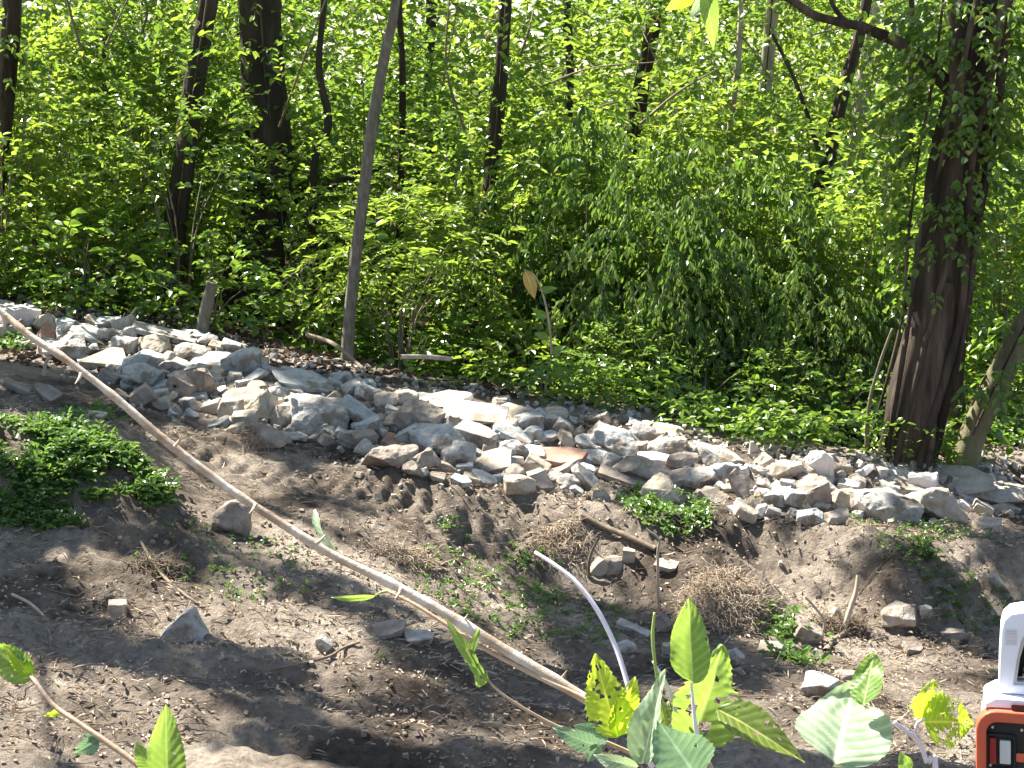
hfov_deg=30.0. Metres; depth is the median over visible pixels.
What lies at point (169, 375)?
rubble stone
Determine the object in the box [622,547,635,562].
loose stone
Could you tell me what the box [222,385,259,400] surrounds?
stone slab
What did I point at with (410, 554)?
root clump
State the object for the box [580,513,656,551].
fallen branch
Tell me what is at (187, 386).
stone block
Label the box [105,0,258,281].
climbing vine
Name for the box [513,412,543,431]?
stone block
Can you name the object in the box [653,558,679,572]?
loose stone
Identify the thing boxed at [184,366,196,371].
rubble stone
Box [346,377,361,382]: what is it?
rubble stone
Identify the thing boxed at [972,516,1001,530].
stone slab
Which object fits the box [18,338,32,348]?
rubble stone
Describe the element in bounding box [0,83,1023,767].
ground
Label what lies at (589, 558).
upright twig
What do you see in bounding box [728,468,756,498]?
stone slab
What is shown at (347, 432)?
rubble stone
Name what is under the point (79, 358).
rubble stone
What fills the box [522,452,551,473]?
stone block
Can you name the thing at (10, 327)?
rubble stone
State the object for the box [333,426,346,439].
rubble stone
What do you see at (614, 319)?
shrub
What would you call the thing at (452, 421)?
stone slab
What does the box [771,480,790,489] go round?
rubble stone
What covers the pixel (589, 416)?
rubble stone
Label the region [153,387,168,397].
rubble stone
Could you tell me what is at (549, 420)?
rubble stone
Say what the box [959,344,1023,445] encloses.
shrub
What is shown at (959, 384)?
tree
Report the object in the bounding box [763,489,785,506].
rubble stone
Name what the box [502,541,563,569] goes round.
weed
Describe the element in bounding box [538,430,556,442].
rubble stone
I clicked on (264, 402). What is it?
boulder
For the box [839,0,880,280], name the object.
tree
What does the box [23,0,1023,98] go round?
sky
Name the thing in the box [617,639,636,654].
loose stone
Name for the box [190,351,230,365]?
stone slab
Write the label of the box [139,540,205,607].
fallen stick
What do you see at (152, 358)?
boulder
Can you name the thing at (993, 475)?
rubble stone
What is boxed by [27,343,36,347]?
rubble stone
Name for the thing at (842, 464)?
rubble stone
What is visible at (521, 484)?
rubble stone
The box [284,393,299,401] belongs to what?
rubble stone
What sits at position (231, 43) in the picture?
climbing vine
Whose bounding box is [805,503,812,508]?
rubble stone
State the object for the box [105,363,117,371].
rubble stone
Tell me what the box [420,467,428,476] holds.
rubble stone
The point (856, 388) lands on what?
shrub
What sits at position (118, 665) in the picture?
dry leaf litter
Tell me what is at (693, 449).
rubble stone
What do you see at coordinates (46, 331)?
stone
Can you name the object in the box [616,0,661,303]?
tree
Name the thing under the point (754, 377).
shrub
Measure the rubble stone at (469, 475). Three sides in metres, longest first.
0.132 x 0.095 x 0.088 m
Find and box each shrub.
[0,0,146,275]
[0,117,129,299]
[0,195,187,317]
[3,129,228,314]
[34,0,248,301]
[84,0,306,298]
[228,24,466,323]
[232,267,404,361]
[263,168,529,369]
[322,278,502,379]
[355,293,550,386]
[370,12,585,337]
[435,201,586,374]
[441,299,666,400]
[461,106,741,399]
[529,130,820,406]
[548,302,699,411]
[601,327,814,438]
[608,79,812,302]
[642,153,877,409]
[644,202,870,386]
[693,208,908,435]
[701,328,853,442]
[711,166,902,411]
[769,357,891,448]
[780,124,982,396]
[882,137,1023,412]
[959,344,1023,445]
[961,291,1023,436]
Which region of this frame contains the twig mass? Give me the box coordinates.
[12,0,1023,347]
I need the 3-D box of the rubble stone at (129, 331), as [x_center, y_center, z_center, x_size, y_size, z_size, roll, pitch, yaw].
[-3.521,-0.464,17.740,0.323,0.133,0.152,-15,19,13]
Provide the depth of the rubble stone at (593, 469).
15.05 m
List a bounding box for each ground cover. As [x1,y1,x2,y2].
[0,406,184,507]
[0,479,97,533]
[130,517,311,600]
[414,543,628,645]
[606,479,716,535]
[842,510,1004,547]
[870,531,1019,631]
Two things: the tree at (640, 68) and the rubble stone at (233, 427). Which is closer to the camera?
the rubble stone at (233, 427)
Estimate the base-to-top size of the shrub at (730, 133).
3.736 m
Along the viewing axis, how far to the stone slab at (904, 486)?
15.51 m
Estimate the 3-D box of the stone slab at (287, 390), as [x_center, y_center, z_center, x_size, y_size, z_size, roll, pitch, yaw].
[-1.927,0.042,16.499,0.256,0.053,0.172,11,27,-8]
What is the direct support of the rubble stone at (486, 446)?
on the ground at (762, 545)
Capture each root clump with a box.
[107,542,199,582]
[232,419,290,451]
[352,534,455,581]
[516,508,607,573]
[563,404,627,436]
[808,600,873,640]
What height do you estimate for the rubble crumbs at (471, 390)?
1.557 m
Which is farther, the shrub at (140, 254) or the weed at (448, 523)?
the shrub at (140, 254)
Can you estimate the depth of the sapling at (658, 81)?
21.72 m
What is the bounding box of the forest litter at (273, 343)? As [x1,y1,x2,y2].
[0,289,1023,450]
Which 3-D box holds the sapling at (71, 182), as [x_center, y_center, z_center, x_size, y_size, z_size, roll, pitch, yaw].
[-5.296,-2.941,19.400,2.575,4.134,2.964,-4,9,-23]
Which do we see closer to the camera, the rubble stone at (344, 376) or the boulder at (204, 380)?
the boulder at (204, 380)
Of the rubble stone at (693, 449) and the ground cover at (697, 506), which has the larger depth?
the rubble stone at (693, 449)
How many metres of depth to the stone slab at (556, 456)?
15.35 m
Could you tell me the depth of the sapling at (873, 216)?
19.39 m
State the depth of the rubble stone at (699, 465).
15.28 m
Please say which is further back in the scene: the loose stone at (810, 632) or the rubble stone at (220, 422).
the rubble stone at (220, 422)
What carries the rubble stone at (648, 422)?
on the ground at (762, 545)
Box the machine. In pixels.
[976,602,1023,767]
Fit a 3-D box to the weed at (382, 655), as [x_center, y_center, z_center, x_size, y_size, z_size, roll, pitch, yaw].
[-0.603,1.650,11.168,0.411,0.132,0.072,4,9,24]
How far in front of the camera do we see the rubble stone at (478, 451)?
15.14 m
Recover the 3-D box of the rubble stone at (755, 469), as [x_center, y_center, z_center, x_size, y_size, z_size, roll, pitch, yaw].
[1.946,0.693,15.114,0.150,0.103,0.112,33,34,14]
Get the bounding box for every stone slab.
[1,377,30,394]
[34,383,62,400]
[70,323,106,347]
[79,347,125,368]
[84,410,106,420]
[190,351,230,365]
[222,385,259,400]
[272,366,334,391]
[274,382,302,394]
[284,431,308,442]
[343,394,375,421]
[381,432,400,445]
[409,442,424,452]
[431,390,474,407]
[443,400,508,424]
[443,415,458,426]
[473,447,510,473]
[493,419,532,443]
[502,402,534,416]
[522,444,545,458]
[542,447,587,466]
[584,448,611,465]
[629,430,639,440]
[668,467,691,487]
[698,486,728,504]
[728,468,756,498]
[875,463,926,492]
[941,464,994,494]
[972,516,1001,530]
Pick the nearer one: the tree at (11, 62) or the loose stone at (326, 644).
the loose stone at (326, 644)
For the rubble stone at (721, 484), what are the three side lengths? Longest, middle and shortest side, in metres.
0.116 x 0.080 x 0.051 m
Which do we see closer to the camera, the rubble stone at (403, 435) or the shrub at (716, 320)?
the rubble stone at (403, 435)
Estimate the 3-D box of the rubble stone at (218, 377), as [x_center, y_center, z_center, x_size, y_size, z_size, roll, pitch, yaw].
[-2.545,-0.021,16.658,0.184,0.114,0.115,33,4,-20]
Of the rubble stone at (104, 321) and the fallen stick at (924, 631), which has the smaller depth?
the fallen stick at (924, 631)
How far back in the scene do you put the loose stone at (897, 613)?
13.25 m
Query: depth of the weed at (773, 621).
13.16 m
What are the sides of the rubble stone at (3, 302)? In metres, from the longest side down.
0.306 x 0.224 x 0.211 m
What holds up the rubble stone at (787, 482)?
on the ground at (762, 545)
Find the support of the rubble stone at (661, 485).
on the ground at (762, 545)
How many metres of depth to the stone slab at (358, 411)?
15.73 m
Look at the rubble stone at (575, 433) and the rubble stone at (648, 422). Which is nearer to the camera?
the rubble stone at (575, 433)
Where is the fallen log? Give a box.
[495,349,540,355]
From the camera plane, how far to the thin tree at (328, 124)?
21.07 m
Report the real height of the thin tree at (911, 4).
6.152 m
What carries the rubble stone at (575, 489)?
on the ground at (762, 545)
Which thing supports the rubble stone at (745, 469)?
on the ground at (762, 545)
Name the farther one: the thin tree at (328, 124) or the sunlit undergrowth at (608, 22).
the sunlit undergrowth at (608, 22)
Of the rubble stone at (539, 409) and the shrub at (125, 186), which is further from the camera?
the shrub at (125, 186)
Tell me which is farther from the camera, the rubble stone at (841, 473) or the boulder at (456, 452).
the rubble stone at (841, 473)
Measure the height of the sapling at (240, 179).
3.543 m
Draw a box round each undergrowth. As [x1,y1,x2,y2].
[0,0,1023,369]
[4,0,1023,343]
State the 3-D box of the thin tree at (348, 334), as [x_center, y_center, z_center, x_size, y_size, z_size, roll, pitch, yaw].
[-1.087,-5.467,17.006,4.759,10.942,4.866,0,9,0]
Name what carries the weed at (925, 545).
on the ground at (762, 545)
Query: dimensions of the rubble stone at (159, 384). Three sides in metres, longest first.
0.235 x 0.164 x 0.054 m
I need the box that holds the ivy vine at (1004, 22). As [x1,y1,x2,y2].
[847,0,1023,467]
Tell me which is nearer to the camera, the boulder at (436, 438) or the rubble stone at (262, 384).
the boulder at (436, 438)
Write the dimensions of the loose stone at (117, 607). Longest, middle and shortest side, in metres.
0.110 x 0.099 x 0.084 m
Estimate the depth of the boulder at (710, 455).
15.31 m
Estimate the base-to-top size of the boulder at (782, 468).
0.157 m
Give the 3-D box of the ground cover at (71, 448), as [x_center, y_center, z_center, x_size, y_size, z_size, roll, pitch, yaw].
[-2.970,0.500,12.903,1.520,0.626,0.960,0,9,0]
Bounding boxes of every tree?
[0,0,21,195]
[79,2,108,259]
[156,0,218,314]
[219,0,385,326]
[308,0,332,335]
[340,0,399,361]
[393,0,405,328]
[419,0,436,313]
[466,0,511,360]
[561,1,573,288]
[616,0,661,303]
[719,1,743,275]
[746,0,779,225]
[771,0,871,331]
[784,0,993,468]
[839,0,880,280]
[864,328,893,455]
[903,0,914,321]
[940,0,997,456]
[944,306,1023,468]
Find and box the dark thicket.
[4,42,1023,343]
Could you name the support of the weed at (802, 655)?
on the ground at (762, 545)
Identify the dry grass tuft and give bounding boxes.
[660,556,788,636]
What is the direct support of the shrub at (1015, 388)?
on the ground at (762, 545)
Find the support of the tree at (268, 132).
on the ground at (762, 545)
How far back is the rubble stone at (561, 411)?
16.31 m
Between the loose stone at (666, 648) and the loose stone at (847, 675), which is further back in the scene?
the loose stone at (666, 648)
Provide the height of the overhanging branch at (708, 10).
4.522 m
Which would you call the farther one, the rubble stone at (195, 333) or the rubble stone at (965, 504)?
the rubble stone at (195, 333)
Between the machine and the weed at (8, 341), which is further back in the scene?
the weed at (8, 341)
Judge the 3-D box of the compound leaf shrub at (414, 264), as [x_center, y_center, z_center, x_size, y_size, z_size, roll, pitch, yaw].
[-1.118,-1.011,18.563,2.561,2.208,2.523,-2,9,-13]
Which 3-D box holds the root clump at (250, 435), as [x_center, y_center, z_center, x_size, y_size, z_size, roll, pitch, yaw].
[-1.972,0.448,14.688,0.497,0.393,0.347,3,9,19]
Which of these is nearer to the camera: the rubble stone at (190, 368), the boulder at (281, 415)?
the boulder at (281, 415)
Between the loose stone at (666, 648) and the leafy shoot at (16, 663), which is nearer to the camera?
the leafy shoot at (16, 663)
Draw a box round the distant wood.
[15,0,1023,300]
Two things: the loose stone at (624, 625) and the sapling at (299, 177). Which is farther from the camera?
the sapling at (299, 177)
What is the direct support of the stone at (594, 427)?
on the ground at (762, 545)
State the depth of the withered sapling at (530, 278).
17.26 m
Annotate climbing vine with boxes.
[0,9,79,224]
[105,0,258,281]
[178,0,348,258]
[419,0,564,304]
[566,0,724,208]
[710,0,824,239]
[761,8,906,272]
[932,319,1023,464]
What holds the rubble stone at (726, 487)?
on the ground at (762, 545)
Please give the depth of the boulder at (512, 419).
15.82 m
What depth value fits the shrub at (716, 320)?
21.62 m
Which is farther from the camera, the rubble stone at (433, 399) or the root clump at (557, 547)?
the rubble stone at (433, 399)
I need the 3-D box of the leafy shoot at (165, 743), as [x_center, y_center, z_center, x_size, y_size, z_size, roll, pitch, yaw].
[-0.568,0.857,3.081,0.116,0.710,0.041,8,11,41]
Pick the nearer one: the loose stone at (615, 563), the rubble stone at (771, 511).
the loose stone at (615, 563)
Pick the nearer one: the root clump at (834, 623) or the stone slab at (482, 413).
the root clump at (834, 623)
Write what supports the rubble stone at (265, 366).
on the ground at (762, 545)
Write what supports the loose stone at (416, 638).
on the ground at (762, 545)
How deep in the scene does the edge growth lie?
16.87 m
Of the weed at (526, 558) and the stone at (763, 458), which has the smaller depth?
the weed at (526, 558)
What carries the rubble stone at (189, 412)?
on the ground at (762, 545)
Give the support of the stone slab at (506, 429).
on the ground at (762, 545)
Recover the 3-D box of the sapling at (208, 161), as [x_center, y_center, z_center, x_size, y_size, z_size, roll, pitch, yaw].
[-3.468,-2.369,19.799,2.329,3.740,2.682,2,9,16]
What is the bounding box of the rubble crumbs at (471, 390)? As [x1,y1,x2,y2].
[1,306,1023,566]
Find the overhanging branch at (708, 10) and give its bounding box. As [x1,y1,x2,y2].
[665,0,718,49]
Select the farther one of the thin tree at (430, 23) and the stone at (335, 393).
the thin tree at (430, 23)
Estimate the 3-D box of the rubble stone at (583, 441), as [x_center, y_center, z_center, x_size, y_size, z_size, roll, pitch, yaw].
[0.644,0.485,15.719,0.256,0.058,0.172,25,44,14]
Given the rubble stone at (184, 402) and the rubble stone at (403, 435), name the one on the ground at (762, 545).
the rubble stone at (184, 402)
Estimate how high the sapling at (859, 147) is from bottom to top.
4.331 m
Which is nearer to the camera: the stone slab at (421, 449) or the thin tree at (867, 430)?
the stone slab at (421, 449)
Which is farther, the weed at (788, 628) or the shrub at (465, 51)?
the shrub at (465, 51)
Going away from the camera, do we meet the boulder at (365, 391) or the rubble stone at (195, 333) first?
the boulder at (365, 391)
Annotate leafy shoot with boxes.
[0,643,137,767]
[134,704,185,767]
[795,652,973,767]
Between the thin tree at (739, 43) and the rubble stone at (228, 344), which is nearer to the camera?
the rubble stone at (228, 344)
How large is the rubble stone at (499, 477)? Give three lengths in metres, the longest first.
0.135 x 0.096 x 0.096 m
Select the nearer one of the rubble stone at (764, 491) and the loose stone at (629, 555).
the loose stone at (629, 555)
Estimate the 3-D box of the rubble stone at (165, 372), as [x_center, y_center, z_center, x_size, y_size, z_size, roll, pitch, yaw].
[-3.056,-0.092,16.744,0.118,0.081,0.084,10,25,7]
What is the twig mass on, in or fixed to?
on the ground at (762, 545)
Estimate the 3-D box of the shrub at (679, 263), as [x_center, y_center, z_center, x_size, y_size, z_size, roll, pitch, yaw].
[1.761,-0.591,19.323,2.404,3.915,3.089,6,11,35]
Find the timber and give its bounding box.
[400,354,451,360]
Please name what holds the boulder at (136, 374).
on the ground at (762, 545)
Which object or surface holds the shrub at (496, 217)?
on the ground at (762, 545)
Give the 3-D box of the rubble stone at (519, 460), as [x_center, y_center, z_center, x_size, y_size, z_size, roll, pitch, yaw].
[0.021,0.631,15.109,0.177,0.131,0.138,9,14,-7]
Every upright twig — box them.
[587,537,599,579]
[645,528,660,610]
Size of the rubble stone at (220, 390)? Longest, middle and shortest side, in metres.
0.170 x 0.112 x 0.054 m
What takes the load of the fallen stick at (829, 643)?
on the ground at (762, 545)
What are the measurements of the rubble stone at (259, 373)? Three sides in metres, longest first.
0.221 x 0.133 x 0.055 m
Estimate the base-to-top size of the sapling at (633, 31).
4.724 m
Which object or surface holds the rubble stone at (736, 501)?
on the ground at (762, 545)
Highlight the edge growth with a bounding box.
[0,253,1023,471]
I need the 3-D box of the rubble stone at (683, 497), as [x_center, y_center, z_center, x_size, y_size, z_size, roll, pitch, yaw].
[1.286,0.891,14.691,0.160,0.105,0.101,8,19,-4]
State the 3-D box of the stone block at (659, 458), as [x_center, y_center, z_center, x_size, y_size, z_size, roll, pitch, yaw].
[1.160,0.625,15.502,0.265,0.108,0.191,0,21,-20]
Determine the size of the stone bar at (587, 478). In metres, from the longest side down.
0.344 x 0.144 x 0.086 m
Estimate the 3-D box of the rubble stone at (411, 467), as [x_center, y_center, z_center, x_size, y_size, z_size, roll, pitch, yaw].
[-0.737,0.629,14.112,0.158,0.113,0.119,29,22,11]
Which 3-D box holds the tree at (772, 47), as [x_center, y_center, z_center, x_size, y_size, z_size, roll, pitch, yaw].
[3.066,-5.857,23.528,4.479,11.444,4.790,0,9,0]
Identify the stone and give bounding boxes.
[0,299,14,304]
[7,318,25,335]
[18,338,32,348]
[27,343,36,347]
[32,313,55,329]
[36,320,55,338]
[36,342,50,357]
[42,337,57,342]
[76,355,89,360]
[84,314,96,325]
[86,343,98,354]
[94,316,121,327]
[97,366,120,384]
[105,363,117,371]
[108,335,138,354]
[108,599,126,617]
[109,388,128,400]
[111,314,136,329]
[120,326,144,336]
[120,380,132,391]
[151,395,171,409]
[152,379,167,388]
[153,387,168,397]
[156,360,172,370]
[160,606,210,642]
[161,369,170,375]
[163,351,177,359]
[167,370,184,377]
[168,407,179,417]
[169,357,193,371]
[169,391,177,400]
[171,404,183,415]
[179,397,195,407]
[181,329,204,339]
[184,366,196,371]
[184,408,198,417]
[190,401,202,411]
[192,392,208,400]
[196,332,218,344]
[196,363,220,374]
[200,397,221,413]
[206,415,229,430]
[208,339,222,351]
[208,385,226,396]
[210,499,251,536]
[212,372,224,381]
[221,337,241,351]
[226,371,242,381]
[229,422,245,432]
[231,409,258,427]
[234,379,250,387]
[245,367,270,379]
[247,380,267,388]
[251,422,292,447]
[258,417,267,422]
[261,363,275,374]
[268,386,285,397]
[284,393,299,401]
[308,433,319,441]
[314,634,333,652]
[318,424,335,438]
[318,432,335,445]
[327,377,342,387]
[327,390,342,397]
[330,371,352,382]
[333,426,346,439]
[336,432,354,448]
[340,380,360,394]
[345,430,355,436]
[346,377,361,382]
[351,428,377,446]
[353,438,375,457]
[354,414,383,433]
[360,378,375,386]
[371,619,406,639]
[375,413,386,422]
[385,404,398,411]
[395,389,418,405]
[395,423,418,443]
[401,460,420,475]
[403,630,433,646]
[406,452,418,462]
[417,392,439,404]
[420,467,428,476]
[429,471,445,483]
[435,461,457,473]
[446,412,460,418]
[450,473,471,487]
[456,462,473,473]
[463,471,480,485]
[471,469,497,486]
[476,448,482,455]
[480,440,497,450]
[492,396,508,404]
[493,473,508,484]
[503,463,525,475]
[503,474,535,494]
[511,455,523,466]
[523,426,542,442]
[526,468,549,480]
[533,475,556,492]
[535,407,545,412]
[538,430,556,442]
[543,413,557,430]
[545,407,568,418]
[548,471,562,482]
[552,415,574,433]
[558,429,575,446]
[568,416,584,426]
[569,485,583,496]
[573,425,585,435]
[575,433,601,448]
[579,415,593,418]
[580,462,597,475]
[587,420,604,434]
[589,411,610,423]
[590,557,607,575]
[591,489,610,502]
[600,452,622,466]
[603,555,623,575]
[615,617,650,637]
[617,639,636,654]
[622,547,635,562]
[635,440,648,451]
[641,473,679,504]
[642,420,653,425]
[652,422,683,435]
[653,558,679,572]
[655,612,673,631]
[662,642,670,654]
[678,494,688,505]
[687,442,692,451]
[690,440,710,455]
[691,463,706,467]
[713,481,724,490]
[722,483,731,492]
[726,505,735,512]
[728,647,744,665]
[732,501,758,523]
[733,499,746,504]
[740,465,749,475]
[748,441,759,457]
[749,464,769,476]
[751,499,762,507]
[753,449,774,466]
[755,476,771,489]
[755,504,766,517]
[756,488,769,494]
[758,640,785,654]
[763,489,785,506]
[765,505,781,517]
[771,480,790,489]
[779,478,796,488]
[787,507,797,517]
[792,458,816,473]
[793,477,831,505]
[793,617,823,644]
[797,473,817,480]
[801,670,838,697]
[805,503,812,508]
[813,502,828,510]
[818,475,835,481]
[824,479,837,491]
[826,607,842,617]
[833,456,851,476]
[834,470,846,477]
[834,669,855,681]
[837,477,861,488]
[847,472,866,488]
[852,510,863,517]
[854,464,874,476]
[881,601,916,627]
[902,640,922,654]
[908,472,938,487]
[918,605,932,619]
[937,470,947,482]
[938,628,965,640]
[957,492,977,499]
[959,499,972,511]
[972,498,993,516]
[987,472,996,481]
[988,572,1008,592]
[992,502,1006,514]
[996,474,1006,480]
[1005,503,1021,513]
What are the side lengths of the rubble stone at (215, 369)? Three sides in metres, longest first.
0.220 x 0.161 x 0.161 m
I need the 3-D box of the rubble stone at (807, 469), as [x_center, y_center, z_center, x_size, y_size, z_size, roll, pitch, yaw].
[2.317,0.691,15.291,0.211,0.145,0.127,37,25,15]
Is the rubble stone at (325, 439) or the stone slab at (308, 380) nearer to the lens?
the rubble stone at (325, 439)
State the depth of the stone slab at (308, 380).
16.64 m
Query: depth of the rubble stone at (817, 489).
14.87 m
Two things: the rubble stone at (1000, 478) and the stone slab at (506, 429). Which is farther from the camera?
the rubble stone at (1000, 478)
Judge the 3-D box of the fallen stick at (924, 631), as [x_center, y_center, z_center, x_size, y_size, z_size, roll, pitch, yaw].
[2.849,1.701,13.276,0.236,0.139,0.042,5,10,31]
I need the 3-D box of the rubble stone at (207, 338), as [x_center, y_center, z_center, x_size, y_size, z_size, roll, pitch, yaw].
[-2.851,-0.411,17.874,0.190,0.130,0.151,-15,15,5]
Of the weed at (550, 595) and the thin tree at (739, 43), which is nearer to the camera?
the weed at (550, 595)
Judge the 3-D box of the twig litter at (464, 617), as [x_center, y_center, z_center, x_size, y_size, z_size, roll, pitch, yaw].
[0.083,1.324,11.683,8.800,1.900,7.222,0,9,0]
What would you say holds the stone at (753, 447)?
on the ground at (762, 545)
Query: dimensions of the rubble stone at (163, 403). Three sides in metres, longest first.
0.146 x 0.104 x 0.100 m
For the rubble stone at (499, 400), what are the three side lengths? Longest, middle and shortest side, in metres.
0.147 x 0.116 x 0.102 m
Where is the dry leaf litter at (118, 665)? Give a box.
[0,401,1023,767]
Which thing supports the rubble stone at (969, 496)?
on the ground at (762, 545)
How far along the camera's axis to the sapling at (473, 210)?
20.16 m
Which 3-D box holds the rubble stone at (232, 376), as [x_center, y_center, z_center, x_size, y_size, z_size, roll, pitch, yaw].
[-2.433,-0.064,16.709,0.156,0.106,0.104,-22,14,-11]
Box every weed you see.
[0,321,33,349]
[53,396,132,421]
[378,651,440,679]
[435,514,472,542]
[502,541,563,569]
[529,580,569,605]
[753,598,802,622]
[754,600,834,645]
[758,639,832,667]
[899,526,951,563]
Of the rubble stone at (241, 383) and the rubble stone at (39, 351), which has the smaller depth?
the rubble stone at (241, 383)
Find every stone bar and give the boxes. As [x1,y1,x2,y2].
[132,320,196,343]
[551,455,580,473]
[571,462,599,490]
[597,464,647,488]
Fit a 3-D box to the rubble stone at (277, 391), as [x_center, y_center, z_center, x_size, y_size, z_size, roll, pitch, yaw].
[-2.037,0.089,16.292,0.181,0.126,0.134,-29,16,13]
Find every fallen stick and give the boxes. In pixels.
[11,593,44,615]
[42,356,51,375]
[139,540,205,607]
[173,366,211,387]
[271,641,359,670]
[805,597,825,641]
[823,625,854,652]
[915,625,937,639]
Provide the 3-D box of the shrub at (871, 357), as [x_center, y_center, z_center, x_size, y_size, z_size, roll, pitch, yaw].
[3.132,-0.201,19.070,2.438,3.091,1.898,-4,10,-26]
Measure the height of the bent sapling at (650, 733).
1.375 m
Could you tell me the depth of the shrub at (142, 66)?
21.75 m
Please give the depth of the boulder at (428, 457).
14.23 m
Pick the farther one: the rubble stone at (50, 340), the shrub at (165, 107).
the shrub at (165, 107)
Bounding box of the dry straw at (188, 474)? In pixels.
[0,388,1023,767]
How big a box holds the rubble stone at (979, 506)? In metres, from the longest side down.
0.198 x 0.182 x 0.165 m
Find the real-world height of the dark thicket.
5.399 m
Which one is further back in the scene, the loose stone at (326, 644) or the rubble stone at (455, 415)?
the rubble stone at (455, 415)
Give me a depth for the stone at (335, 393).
16.22 m
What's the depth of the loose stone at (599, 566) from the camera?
13.66 m
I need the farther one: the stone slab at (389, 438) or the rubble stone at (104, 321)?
the rubble stone at (104, 321)
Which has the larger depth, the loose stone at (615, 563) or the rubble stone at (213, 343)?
the rubble stone at (213, 343)
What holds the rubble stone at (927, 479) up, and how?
on the ground at (762, 545)
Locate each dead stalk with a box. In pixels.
[265,294,278,334]
[305,333,367,373]
[841,575,859,630]
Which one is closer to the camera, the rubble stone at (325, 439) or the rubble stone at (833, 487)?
the rubble stone at (833, 487)
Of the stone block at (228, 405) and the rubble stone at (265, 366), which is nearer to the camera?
the stone block at (228, 405)
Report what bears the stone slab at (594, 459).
on the ground at (762, 545)
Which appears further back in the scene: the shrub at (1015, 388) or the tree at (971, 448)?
the shrub at (1015, 388)
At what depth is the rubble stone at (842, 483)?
15.17 m
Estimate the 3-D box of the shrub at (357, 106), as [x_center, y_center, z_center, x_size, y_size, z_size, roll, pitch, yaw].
[-1.864,-2.362,22.942,2.686,3.914,2.629,2,9,12]
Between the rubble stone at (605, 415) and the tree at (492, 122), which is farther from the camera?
the tree at (492, 122)
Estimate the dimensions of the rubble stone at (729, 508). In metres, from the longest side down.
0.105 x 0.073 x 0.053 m
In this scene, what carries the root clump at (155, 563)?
on the ground at (762, 545)
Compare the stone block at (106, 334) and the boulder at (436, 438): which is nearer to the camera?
the boulder at (436, 438)
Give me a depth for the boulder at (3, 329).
18.10 m
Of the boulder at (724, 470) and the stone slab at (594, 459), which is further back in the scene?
the stone slab at (594, 459)
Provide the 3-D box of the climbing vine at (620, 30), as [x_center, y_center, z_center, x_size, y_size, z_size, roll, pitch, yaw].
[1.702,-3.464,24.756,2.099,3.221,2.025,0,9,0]
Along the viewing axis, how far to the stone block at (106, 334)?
17.71 m
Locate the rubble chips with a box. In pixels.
[17,295,1023,511]
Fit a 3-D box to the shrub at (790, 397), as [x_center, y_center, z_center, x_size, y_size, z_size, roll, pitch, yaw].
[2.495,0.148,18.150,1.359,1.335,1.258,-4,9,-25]
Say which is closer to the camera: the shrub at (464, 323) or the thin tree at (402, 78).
the shrub at (464, 323)
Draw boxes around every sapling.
[0,0,119,287]
[0,307,804,767]
[56,0,294,313]
[98,240,305,347]
[139,28,301,280]
[192,51,398,340]
[325,35,544,354]
[373,1,599,373]
[438,0,702,355]
[468,0,780,355]
[523,269,564,393]
[533,0,740,344]
[721,0,1023,416]
[821,51,1023,368]
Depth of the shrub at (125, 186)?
20.32 m
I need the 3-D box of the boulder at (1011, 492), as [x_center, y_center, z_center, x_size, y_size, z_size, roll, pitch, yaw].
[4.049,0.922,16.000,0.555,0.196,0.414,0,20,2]
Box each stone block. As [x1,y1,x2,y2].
[0,303,41,326]
[97,328,120,341]
[129,382,156,406]
[164,370,196,399]
[217,396,243,418]
[261,356,268,368]
[289,393,349,434]
[454,419,500,448]
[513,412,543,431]
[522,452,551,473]
[637,451,668,466]
[977,462,991,472]
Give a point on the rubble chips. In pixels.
(882, 471)
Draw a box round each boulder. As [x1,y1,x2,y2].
[0,324,9,340]
[42,332,86,361]
[55,316,79,337]
[107,362,164,386]
[120,349,164,374]
[137,334,170,353]
[173,342,207,361]
[186,368,217,394]
[220,347,261,371]
[244,389,284,421]
[269,401,291,426]
[354,383,382,400]
[361,443,418,467]
[374,391,397,406]
[382,411,397,428]
[390,399,445,430]
[408,423,464,454]
[415,447,440,467]
[440,440,476,467]
[488,416,517,429]
[497,439,527,455]
[557,473,580,492]
[591,423,638,455]
[612,455,670,480]
[631,420,664,441]
[647,435,687,454]
[666,451,698,469]
[683,465,719,489]
[694,443,744,466]
[712,462,741,483]
[765,459,802,478]
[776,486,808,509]
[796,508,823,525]
[803,450,834,478]
[824,508,848,524]
[831,488,852,510]
[849,487,923,522]
[904,487,968,522]
[974,481,1023,504]
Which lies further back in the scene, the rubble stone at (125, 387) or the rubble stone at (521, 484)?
the rubble stone at (125, 387)
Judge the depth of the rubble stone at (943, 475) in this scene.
15.79 m
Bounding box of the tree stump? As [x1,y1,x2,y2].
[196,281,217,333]
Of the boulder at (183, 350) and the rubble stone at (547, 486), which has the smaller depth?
the rubble stone at (547, 486)
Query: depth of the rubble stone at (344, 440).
15.18 m
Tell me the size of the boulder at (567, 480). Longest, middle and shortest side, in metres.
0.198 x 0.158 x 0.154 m
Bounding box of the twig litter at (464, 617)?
[0,401,1023,767]
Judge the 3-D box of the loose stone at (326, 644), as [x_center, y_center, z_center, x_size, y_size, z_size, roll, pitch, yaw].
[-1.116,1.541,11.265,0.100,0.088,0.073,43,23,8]
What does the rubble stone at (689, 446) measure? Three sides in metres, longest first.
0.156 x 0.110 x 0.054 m
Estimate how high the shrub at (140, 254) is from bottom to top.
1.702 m
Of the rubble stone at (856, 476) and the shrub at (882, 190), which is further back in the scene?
the shrub at (882, 190)
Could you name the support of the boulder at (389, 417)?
on the ground at (762, 545)

